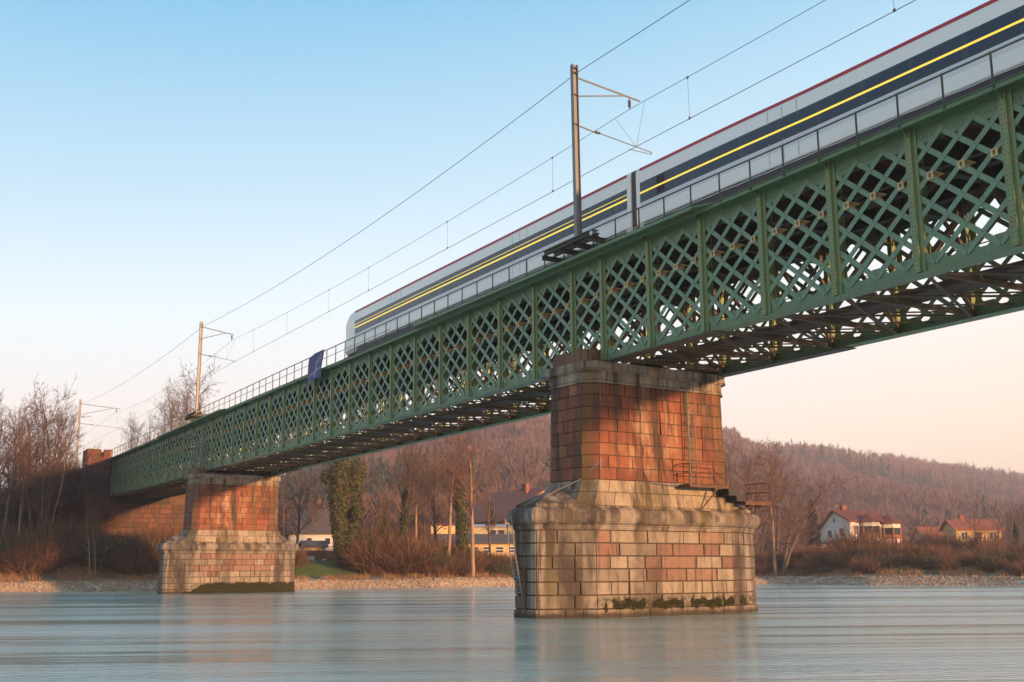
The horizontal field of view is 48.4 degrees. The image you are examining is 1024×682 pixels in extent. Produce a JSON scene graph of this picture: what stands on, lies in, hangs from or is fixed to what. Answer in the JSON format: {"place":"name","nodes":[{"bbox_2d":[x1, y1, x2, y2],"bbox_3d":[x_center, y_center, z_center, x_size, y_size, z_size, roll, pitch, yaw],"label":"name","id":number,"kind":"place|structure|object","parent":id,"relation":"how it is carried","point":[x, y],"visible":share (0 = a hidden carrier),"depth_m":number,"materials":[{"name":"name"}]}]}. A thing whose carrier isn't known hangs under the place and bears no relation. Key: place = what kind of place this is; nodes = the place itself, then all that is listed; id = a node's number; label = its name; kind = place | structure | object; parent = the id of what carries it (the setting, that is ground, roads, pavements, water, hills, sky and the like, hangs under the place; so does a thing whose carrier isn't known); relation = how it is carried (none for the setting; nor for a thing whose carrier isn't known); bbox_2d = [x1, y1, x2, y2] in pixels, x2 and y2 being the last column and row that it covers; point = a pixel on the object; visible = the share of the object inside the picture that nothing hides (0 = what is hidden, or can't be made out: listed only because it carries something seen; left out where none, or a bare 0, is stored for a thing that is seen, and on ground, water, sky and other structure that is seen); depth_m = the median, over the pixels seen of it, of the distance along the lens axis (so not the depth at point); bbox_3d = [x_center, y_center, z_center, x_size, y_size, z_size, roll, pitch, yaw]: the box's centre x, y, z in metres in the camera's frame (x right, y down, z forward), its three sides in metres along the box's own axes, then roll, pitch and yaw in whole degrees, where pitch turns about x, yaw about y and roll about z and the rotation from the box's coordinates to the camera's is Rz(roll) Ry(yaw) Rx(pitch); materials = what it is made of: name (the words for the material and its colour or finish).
{"place":"outdoors","nodes":[
{"label":"outdoors","id":0,"kind":"place"},
{"bbox_2d":[0,584,1023,681],"bbox_3d":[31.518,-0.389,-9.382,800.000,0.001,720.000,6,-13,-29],"label":"water","id":1,"kind":"structure","parent":0,"point":[845,633],"depth_m":27.34,"materials":[{"name":"liquid"}]},
{"bbox_2d":[156,467,298,593],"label":"bridge pier","id":2,"kind":"structure","parent":1,"relation":"in","point":[229,538],"depth_m":87.29,"materials":[{"name":"stone"}]},
{"bbox_2d":[189,433,204,467],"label":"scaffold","id":3,"kind":"object","parent":2,"relation":"on","point":[195,446],"visible":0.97,"depth_m":88.43,"materials":[{"name":"metal"}]},
{"bbox_2d":[507,349,759,618],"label":"bridge pier","id":4,"kind":"structure","parent":1,"relation":"in","point":[604,526],"depth_m":40.90,"materials":[{"name":"stone"}]},
{"bbox_2d":[506,515,522,595],"bbox_3d":[0.071,7.449,39.637,0.622,2.756,0.292,-2,-11,7],"label":"leaning ladder","id":5,"kind":"object","parent":4,"relation":"attached to","point":[514,547],"visible":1,"depth_m":39.62,"materials":[{"name":"metal"}]},
{"bbox_2d":[109,37,1023,497],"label":"railway bridge","id":6,"kind":"structure","parent":4,"relation":"on","point":[953,163],"depth_m":38.64,"materials":[{"name":"paint"}]},
{"bbox_2d":[184,321,235,420],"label":"overhead line mast","id":7,"kind":"object","parent":6,"relation":"on","point":[196,414],"visible":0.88,"depth_m":91.04,"materials":[{"name":"wood"},{"name":"galvanised steel"},{"name":"wire"}]},
{"bbox_2d":[307,349,323,387],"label":"banner","id":8,"kind":"object","parent":6,"relation":"hanging from","point":[315,365],"visible":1,"depth_m":67.05,"materials":[{"name":"fabric"}]},
{"bbox_2d":[542,64,651,262],"bbox_3d":[3.689,-6.838,44.077,4.133,7.460,3.170,6,-13,-29],"label":"overhead line mast","id":9,"kind":"object","parent":6,"relation":"on","point":[579,240],"visible":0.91,"depth_m":43.17,"materials":[{"name":"metal"}]},
{"bbox_2d":[65,0,824,445],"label":"catenary wire","id":10,"kind":"object","parent":9,"relation":"hanging from","point":[531,170],"visible":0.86,"depth_m":49.12,"materials":[{"name":"grey"}]},
{"bbox_2d":[78,0,915,448],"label":"contact wire","id":11,"kind":"object","parent":10,"relation":"hanging from","point":[558,188],"visible":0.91,"depth_m":46.95,"materials":[{"name":"grey"}]},
{"bbox_2d":[345,0,1023,356],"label":"passenger train","id":12,"kind":"object","parent":6,"relation":"on","point":[978,31],"visible":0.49,"depth_m":37.26,"materials":[{"name":"white"}]},
{"bbox_2d":[675,463,771,514],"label":"maintenance platform","id":13,"kind":"structure","parent":4,"relation":"attached to","point":[728,493],"depth_m":42.66,"materials":[{"name":"metal"}]},
{"bbox_2d":[681,344,697,483],"bbox_3d":[6.604,2.724,42.697,0.424,5.342,0.440,6,-13,-29],"label":"steel ladder","id":14,"kind":"object","parent":13,"relation":"on","point":[687,421],"visible":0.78,"depth_m":42.50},
{"bbox_2d":[0,475,1023,591],"bbox_3d":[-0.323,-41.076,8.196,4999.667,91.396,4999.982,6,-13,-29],"label":"ground","id":15,"kind":"structure","parent":0,"point":[108,574],"depth_m":109.29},
{"bbox_2d":[0,389,34,501],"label":"bare tree","id":16,"kind":"object","parent":15,"relation":"on","point":[10,435],"visible":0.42,"depth_m":116.02,"materials":[{"name":"brown plant"}]},
{"bbox_2d":[0,495,37,528],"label":"green bush","id":17,"kind":"object","parent":15,"relation":"on","point":[2,514],"visible":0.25,"depth_m":112.90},
{"bbox_2d":[0,388,39,504],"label":"bare tree","id":18,"kind":"object","parent":15,"relation":"on","point":[1,422],"visible":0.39,"depth_m":112.89,"materials":[{"name":"brown plant"}]},
{"bbox_2d":[0,523,41,565],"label":"green bush","id":19,"kind":"object","parent":15,"relation":"on","point":[4,542],"visible":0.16,"depth_m":102.41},
{"bbox_2d":[0,405,43,538],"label":"bare tree","id":20,"kind":"object","parent":15,"relation":"on","point":[9,491],"visible":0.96,"depth_m":106.96,"materials":[{"name":"brown plant"}]},
{"bbox_2d":[0,385,54,533],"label":"bare tree","id":21,"kind":"object","parent":15,"relation":"on","point":[23,505],"visible":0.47,"depth_m":111.28,"materials":[{"name":"brown plant"}]},
{"bbox_2d":[0,408,56,540],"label":"slender tree","id":22,"kind":"object","parent":15,"relation":"on","point":[22,499],"visible":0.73,"depth_m":108.52,"materials":[{"name":"brown plant"}]},
{"bbox_2d":[2,423,68,534],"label":"bare tree","id":23,"kind":"object","parent":15,"relation":"on","point":[28,503],"visible":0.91,"depth_m":108.09,"materials":[{"name":"brown plant"}]},
{"bbox_2d":[0,524,72,572],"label":"bush","id":24,"kind":"object","parent":15,"relation":"on","point":[16,564],"visible":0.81,"depth_m":101.51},
{"bbox_2d":[1,515,81,571],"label":"bush","id":25,"kind":"object","parent":15,"relation":"on","point":[57,547],"visible":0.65,"depth_m":102.85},
{"bbox_2d":[0,388,85,532],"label":"bare tree","id":26,"kind":"object","parent":15,"relation":"on","point":[58,441],"visible":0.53,"depth_m":112.62,"materials":[{"name":"brown plant"}]},
{"bbox_2d":[0,372,90,531],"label":"bare tree","id":27,"kind":"object","parent":15,"relation":"on","point":[38,491],"visible":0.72,"depth_m":110.44,"materials":[{"name":"brown plant"}]},
{"bbox_2d":[40,430,72,524],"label":"slender tree","id":28,"kind":"object","parent":15,"relation":"on","point":[54,509],"visible":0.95,"depth_m":109.36,"materials":[{"name":"brown plant"}]},
{"bbox_2d":[38,407,88,486],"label":"bare tree","id":29,"kind":"object","parent":15,"relation":"on","point":[69,435],"visible":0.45,"depth_m":119.21,"materials":[{"name":"brown plant"}]},
{"bbox_2d":[33,508,100,562],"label":"bush","id":30,"kind":"object","parent":15,"relation":"on","point":[73,536],"visible":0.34,"depth_m":105.50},
{"bbox_2d":[27,442,106,518],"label":"bare tree","id":31,"kind":"object","parent":15,"relation":"on","point":[82,475],"visible":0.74,"depth_m":115.04,"materials":[{"name":"brown plant"}]},
{"bbox_2d":[54,454,94,486],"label":"bush","id":32,"kind":"object","parent":15,"relation":"on","point":[74,476],"visible":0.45,"depth_m":119.21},
{"bbox_2d":[78,491,101,574],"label":"slender tree","id":33,"kind":"object","parent":15,"relation":"on","point":[89,518],"visible":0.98,"depth_m":102.14,"materials":[{"name":"brown plant"}]},
{"bbox_2d":[51,495,134,534],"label":"bush","id":34,"kind":"object","parent":15,"relation":"on","point":[109,519],"visible":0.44,"depth_m":115.24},
{"bbox_2d":[75,399,123,466],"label":"overhead line mast","id":35,"kind":"object","parent":15,"relation":"on","point":[79,414],"visible":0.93,"depth_m":141.92,"materials":[{"name":"metal"}]},
{"bbox_2d":[39,0,689,436],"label":"earth wire","id":36,"kind":"object","parent":35,"relation":"attached to","point":[441,174],"visible":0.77,"depth_m":52.65,"materials":[{"name":"grey"}]},
{"bbox_2d":[68,527,154,568],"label":"green bush","id":37,"kind":"object","parent":15,"relation":"on","point":[102,550],"visible":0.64,"depth_m":104.18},
{"bbox_2d":[106,541,159,573],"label":"bush","id":38,"kind":"object","parent":15,"relation":"on","point":[143,564],"visible":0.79,"depth_m":103.26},
{"bbox_2d":[82,449,184,536],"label":"stone abutment","id":39,"kind":"object","parent":15,"relation":"on","point":[151,510],"visible":0.19,"depth_m":122.10,"materials":[{"name":"brown"}]},
{"bbox_2d":[102,531,170,564],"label":"bush","id":40,"kind":"object","parent":15,"relation":"on","point":[147,552],"visible":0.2,"depth_m":104.78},
{"bbox_2d":[116,413,160,451],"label":"bare tree","id":41,"kind":"object","parent":15,"relation":"on","point":[131,431],"visible":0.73,"depth_m":164.19,"materials":[{"name":"brown plant"}]},
{"bbox_2d":[155,389,193,435],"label":"bare tree","id":42,"kind":"object","parent":15,"relation":"on","point":[186,413],"visible":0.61,"depth_m":144.78,"materials":[{"name":"brown plant"}]},
{"bbox_2d":[148,374,211,433],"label":"bare tree","id":43,"kind":"object","parent":15,"relation":"on","point":[169,400],"visible":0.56,"depth_m":150.32,"materials":[{"name":"brown plant"}]},
{"bbox_2d":[156,350,224,435],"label":"bare tree","id":44,"kind":"object","parent":15,"relation":"on","point":[204,391],"visible":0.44,"depth_m":160.96,"materials":[{"name":"brown plant"}]},
{"bbox_2d":[277,473,305,537],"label":"bare tree","id":45,"kind":"object","parent":15,"relation":"on","point":[283,520],"visible":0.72,"depth_m":118.26,"materials":[{"name":"brown plant"}]},
{"bbox_2d":[278,468,326,551],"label":"bare tree","id":46,"kind":"object","parent":15,"relation":"on","point":[298,517],"visible":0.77,"depth_m":122.40,"materials":[{"name":"brown plant"}]},
{"bbox_2d":[295,542,313,567],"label":"bush","id":47,"kind":"object","parent":15,"relation":"on","point":[299,559],"visible":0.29,"depth_m":114.75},
{"bbox_2d":[286,509,332,551],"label":"white cottage","id":48,"kind":"structure","parent":15,"relation":"on","point":[321,529],"depth_m":145.00,"materials":[{"name":"grey"}]},
{"bbox_2d":[298,540,328,559],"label":"garden shed","id":49,"kind":"structure","parent":15,"relation":"on","point":[313,545],"depth_m":137.19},
{"bbox_2d":[297,470,329,523],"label":"bare tree","id":50,"kind":"object","parent":15,"relation":"on","point":[312,509],"visible":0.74,"depth_m":146.09,"materials":[{"name":"brown plant"}]},
{"bbox_2d":[299,548,334,561],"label":"hedge","id":51,"kind":"object","parent":15,"relation":"on","point":[317,554],"visible":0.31,"depth_m":129.93,"materials":[{"name":"grey"}]},
{"bbox_2d":[295,560,366,577],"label":"lawn","id":52,"kind":"structure","parent":15,"relation":"on","point":[315,569],"depth_m":114.38,"materials":[{"name":"green plant"}]},
{"bbox_2d":[315,455,377,566],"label":"ivy tree","id":53,"kind":"object","parent":15,"relation":"on","point":[347,515],"visible":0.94,"depth_m":115.12,"materials":[{"name":"green plant"}]},
{"bbox_2d":[335,535,392,573],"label":"bush","id":54,"kind":"object","parent":15,"relation":"on","point":[355,563],"visible":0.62,"depth_m":113.38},
{"bbox_2d":[337,525,400,566],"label":"bush","id":55,"kind":"object","parent":15,"relation":"on","point":[366,546],"visible":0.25,"depth_m":114.08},
{"bbox_2d":[345,530,401,573],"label":"bush","id":56,"kind":"object","parent":15,"relation":"on","point":[375,558],"visible":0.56,"depth_m":113.41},
{"bbox_2d":[360,472,398,530],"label":"bare tree","id":57,"kind":"object","parent":15,"relation":"on","point":[380,505],"visible":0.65,"depth_m":147.58,"materials":[{"name":"brown plant"}]},
{"bbox_2d":[371,487,393,539],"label":"ivy tree","id":58,"kind":"object","parent":15,"relation":"on","point":[386,518],"visible":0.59,"depth_m":119.36,"materials":[{"name":"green plant"}]},
{"bbox_2d":[375,539,439,572],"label":"bush","id":59,"kind":"object","parent":15,"relation":"on","point":[395,560],"visible":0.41,"depth_m":113.32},
{"bbox_2d":[376,434,439,543],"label":"ivy tree","id":60,"kind":"object","parent":15,"relation":"on","point":[405,505],"visible":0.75,"depth_m":119.56,"materials":[{"name":"green plant"}]},
{"bbox_2d":[372,527,446,574],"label":"bush","id":61,"kind":"object","parent":15,"relation":"on","point":[411,566],"visible":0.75,"depth_m":113.18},
{"bbox_2d":[378,529,443,573],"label":"bush","id":62,"kind":"object","parent":15,"relation":"on","point":[412,542],"visible":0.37,"depth_m":113.96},
{"bbox_2d":[378,511,454,543],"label":"bush","id":63,"kind":"object","parent":15,"relation":"on","point":[424,534],"visible":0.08,"depth_m":128.07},
{"bbox_2d":[399,444,450,541],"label":"pale tree","id":64,"kind":"object","parent":15,"relation":"on","point":[417,487],"visible":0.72,"depth_m":121.28,"materials":[{"name":"brown plant"}]},
{"bbox_2d":[412,468,439,532],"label":"bare tree","id":65,"kind":"object","parent":15,"relation":"on","point":[425,507],"visible":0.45,"depth_m":152.18,"materials":[{"name":"brown plant"}]},
{"bbox_2d":[420,562,450,576],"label":"bush","id":66,"kind":"object","parent":15,"relation":"on","point":[434,572],"visible":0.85,"depth_m":113.21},
{"bbox_2d":[417,434,474,555],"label":"pale tree","id":67,"kind":"object","parent":15,"relation":"on","point":[450,512],"visible":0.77,"depth_m":119.25,"materials":[{"name":"brown plant"}]},
{"bbox_2d":[417,440,477,543],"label":"bare tree","id":68,"kind":"object","parent":15,"relation":"on","point":[435,519],"visible":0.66,"depth_m":124.86,"materials":[{"name":"brown plant"}]},
{"bbox_2d":[434,423,475,558],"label":"ivy tree","id":69,"kind":"object","parent":15,"relation":"on","point":[461,525],"visible":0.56,"depth_m":120.56,"materials":[{"name":"green plant"}]},
{"bbox_2d":[446,551,475,575],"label":"bush","id":70,"kind":"object","parent":15,"relation":"on","point":[458,572],"visible":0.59,"depth_m":115.96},
{"bbox_2d":[420,534,515,556],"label":"yellow shed","id":71,"kind":"structure","parent":15,"relation":"on","point":[499,542],"depth_m":136.59,"materials":[{"name":"grey"}]},
{"bbox_2d":[433,432,508,577],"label":"pale tree","id":72,"kind":"object","parent":15,"relation":"on","point":[472,553],"visible":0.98,"depth_m":117.03,"materials":[{"name":"brown plant"}]},
{"bbox_2d":[452,545,491,569],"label":"bush","id":73,"kind":"object","parent":15,"relation":"on","point":[479,561],"visible":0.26,"depth_m":119.15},
{"bbox_2d":[468,454,510,554],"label":"bare tree","id":74,"kind":"object","parent":15,"relation":"on","point":[488,529],"visible":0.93,"depth_m":129.05,"materials":[{"name":"brown plant"}]},
{"bbox_2d":[470,524,515,533],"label":"cream annexe","id":75,"kind":"structure","parent":15,"relation":"on","point":[478,528],"depth_m":154.06,"materials":[{"name":"grey"}]},
{"bbox_2d":[452,484,545,533],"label":"roof","id":76,"kind":"structure","parent":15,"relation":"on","point":[513,498],"depth_m":168.45,"materials":[{"name":"brown tile"}]},
{"bbox_2d":[0,563,1022,581],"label":"dry grass","id":77,"kind":"structure","parent":15,"relation":"on","point":[143,578],"depth_m":110.28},
{"bbox_2d":[0,575,1023,591],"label":"shore stones","id":78,"kind":"object","parent":15,"relation":"on","point":[138,588],"visible":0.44,"depth_m":108.44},
{"bbox_2d":[277,406,1023,553],"bbox_3d":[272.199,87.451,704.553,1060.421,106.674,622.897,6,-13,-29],"label":"hillside forest","id":79,"kind":"object","parent":15,"relation":"on","point":[910,491],"visible":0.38,"depth_m":486.41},
{"bbox_2d":[723,441,764,505],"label":"bare tree","id":80,"kind":"object","parent":15,"relation":"on","point":[730,480],"visible":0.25,"depth_m":146.42,"materials":[{"name":"brown plant"}]},
{"bbox_2d":[727,431,791,526],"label":"bare tree","id":81,"kind":"object","parent":15,"relation":"on","point":[748,472],"visible":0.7,"depth_m":130.52,"materials":[{"name":"brown plant"}]},
{"bbox_2d":[727,440,794,555],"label":"bare tree","id":82,"kind":"object","parent":15,"relation":"on","point":[772,480],"visible":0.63,"depth_m":138.10,"materials":[{"name":"brown plant"}]},
{"bbox_2d":[740,452,796,573],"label":"pale tree","id":83,"kind":"object","parent":15,"relation":"on","point":[771,525],"visible":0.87,"depth_m":126.66,"materials":[{"name":"brown plant"}]},
{"bbox_2d":[750,446,803,555],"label":"bare tree","id":84,"kind":"object","parent":15,"relation":"on","point":[777,520],"visible":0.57,"depth_m":140.56,"materials":[{"name":"brown plant"}]},
{"bbox_2d":[760,469,815,551],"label":"bare tree","id":85,"kind":"object","parent":15,"relation":"on","point":[792,505],"visible":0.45,"depth_m":143.98,"materials":[{"name":"brown plant"}]},
{"bbox_2d":[775,508,821,551],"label":"broad tree","id":86,"kind":"object","parent":15,"relation":"on","point":[804,515],"visible":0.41,"depth_m":134.06,"materials":[{"name":"brown plant"}]},
{"bbox_2d":[756,470,859,575],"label":"bare tree","id":87,"kind":"object","parent":15,"relation":"on","point":[787,543],"visible":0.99,"depth_m":125.15,"materials":[{"name":"brown plant"}]},
{"bbox_2d":[790,554,827,572],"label":"bush","id":88,"kind":"object","parent":15,"relation":"on","point":[808,565],"visible":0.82,"depth_m":123.59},
{"bbox_2d":[802,500,824,551],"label":"conifer","id":89,"kind":"object","parent":15,"relation":"on","point":[817,535],"visible":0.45,"depth_m":143.11,"materials":[{"name":"green plant"}]},
{"bbox_2d":[800,543,831,566],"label":"bush","id":90,"kind":"object","parent":15,"relation":"on","point":[817,557],"visible":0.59,"depth_m":124.52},
{"bbox_2d":[824,546,856,568],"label":"green bush","id":91,"kind":"object","parent":15,"relation":"on","point":[838,559],"visible":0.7,"depth_m":121.52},
{"bbox_2d":[817,520,894,552],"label":"bush","id":92,"kind":"object","parent":15,"relation":"on","point":[842,541],"visible":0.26,"depth_m":140.50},
{"bbox_2d":[817,505,903,545],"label":"white house","id":93,"kind":"structure","parent":15,"relation":"on","point":[889,524],"depth_m":158.40,"materials":[{"name":"paint"}]},
{"bbox_2d":[845,551,880,573],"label":"bush","id":94,"kind":"object","parent":15,"relation":"on","point":[854,564],"visible":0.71,"depth_m":116.52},
{"bbox_2d":[857,557,883,573],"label":"bush","id":95,"kind":"object","parent":15,"relation":"on","point":[875,567],"visible":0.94,"depth_m":115.64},
{"bbox_2d":[869,553,907,568],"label":"green bush","id":96,"kind":"object","parent":15,"relation":"on","point":[886,563],"visible":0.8,"depth_m":115.93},
{"bbox_2d":[906,551,942,567],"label":"green bush","id":97,"kind":"object","parent":15,"relation":"on","point":[919,561],"visible":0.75,"depth_m":114.19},
{"bbox_2d":[897,521,960,548],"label":"bush","id":98,"kind":"object","parent":15,"relation":"on","point":[914,540],"visible":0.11,"depth_m":150.47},
{"bbox_2d":[906,524,968,550],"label":"bush","id":99,"kind":"object","parent":15,"relation":"on","point":[950,539],"visible":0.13,"depth_m":146.84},
{"bbox_2d":[931,552,961,571],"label":"bush","id":100,"kind":"object","parent":15,"relation":"on","point":[953,563],"visible":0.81,"depth_m":111.67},
{"bbox_2d":[939,515,1005,546],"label":"gabled house","id":101,"kind":"structure","parent":15,"relation":"on","point":[960,520],"depth_m":169.04,"materials":[{"name":"brown tile"}]},
{"bbox_2d":[957,489,996,540],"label":"bare tree","id":102,"kind":"object","parent":15,"relation":"on","point":[975,529],"visible":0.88,"depth_m":146.95,"materials":[{"name":"brown plant"}]},
{"bbox_2d":[947,524,1019,550],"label":"bush","id":103,"kind":"object","parent":15,"relation":"on","point":[970,545],"visible":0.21,"depth_m":143.28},
{"bbox_2d":[973,552,1009,571],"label":"green bush","id":104,"kind":"object","parent":15,"relation":"on","point":[986,564],"visible":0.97,"depth_m":109.64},
{"bbox_2d":[990,504,1023,546],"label":"bare tree","id":105,"kind":"object","parent":15,"relation":"on","point":[1013,520],"visible":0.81,"depth_m":155.58,"materials":[{"name":"brown plant"}]},
{"bbox_2d":[1003,559,1023,575],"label":"bush","id":106,"kind":"object","parent":15,"relation":"on","point":[1017,569],"visible":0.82,"depth_m":105.90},
{"bbox_2d":[0,0,1023,485],"label":"sky","id":107,"kind":"structure","parent":0,"point":[166,166],"materials":[{"name":"blue"}]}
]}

